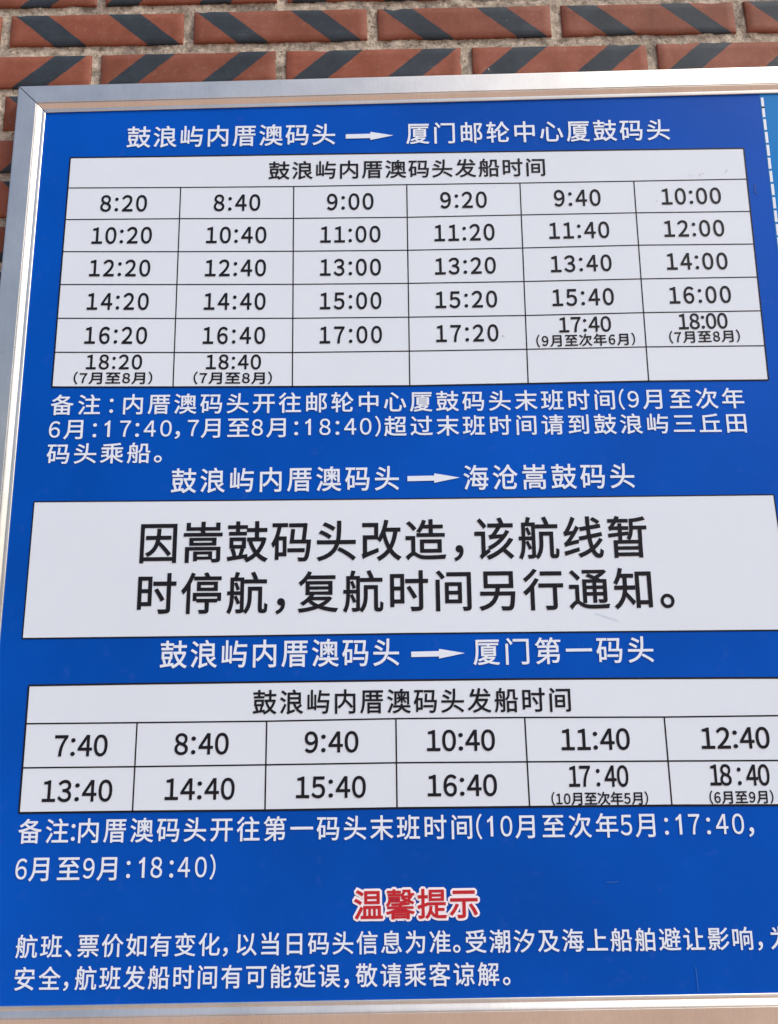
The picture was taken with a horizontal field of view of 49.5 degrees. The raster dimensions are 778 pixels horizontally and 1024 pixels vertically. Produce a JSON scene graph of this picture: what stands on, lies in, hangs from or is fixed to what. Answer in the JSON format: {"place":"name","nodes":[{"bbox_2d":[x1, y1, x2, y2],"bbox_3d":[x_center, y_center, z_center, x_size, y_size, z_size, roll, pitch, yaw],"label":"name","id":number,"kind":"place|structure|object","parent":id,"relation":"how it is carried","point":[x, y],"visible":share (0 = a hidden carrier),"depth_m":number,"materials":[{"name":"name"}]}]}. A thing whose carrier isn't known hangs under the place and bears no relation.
{"place":"outdoors","nodes":[
{"label":"outdoors","id":0,"kind":"place"},
{"label":"ground","id":1,"kind":"structure","parent":0,"visible":0},
{"bbox_2d":[0,0,777,279],"bbox_3d":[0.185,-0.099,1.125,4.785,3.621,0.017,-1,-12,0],"label":"brick wall","id":2,"kind":"structure","parent":1,"relation":"on","point":[64,42],"depth_m":1.25,"materials":[{"name":"red brick"}]},
{"bbox_2d":[0,67,777,1023],"bbox_3d":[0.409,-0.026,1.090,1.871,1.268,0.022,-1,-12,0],"label":"timetable board","id":3,"kind":"object","parent":2,"relation":"attached to","point":[388,549],"visible":1,"depth_m":1.07,"materials":[{"name":"metal"}]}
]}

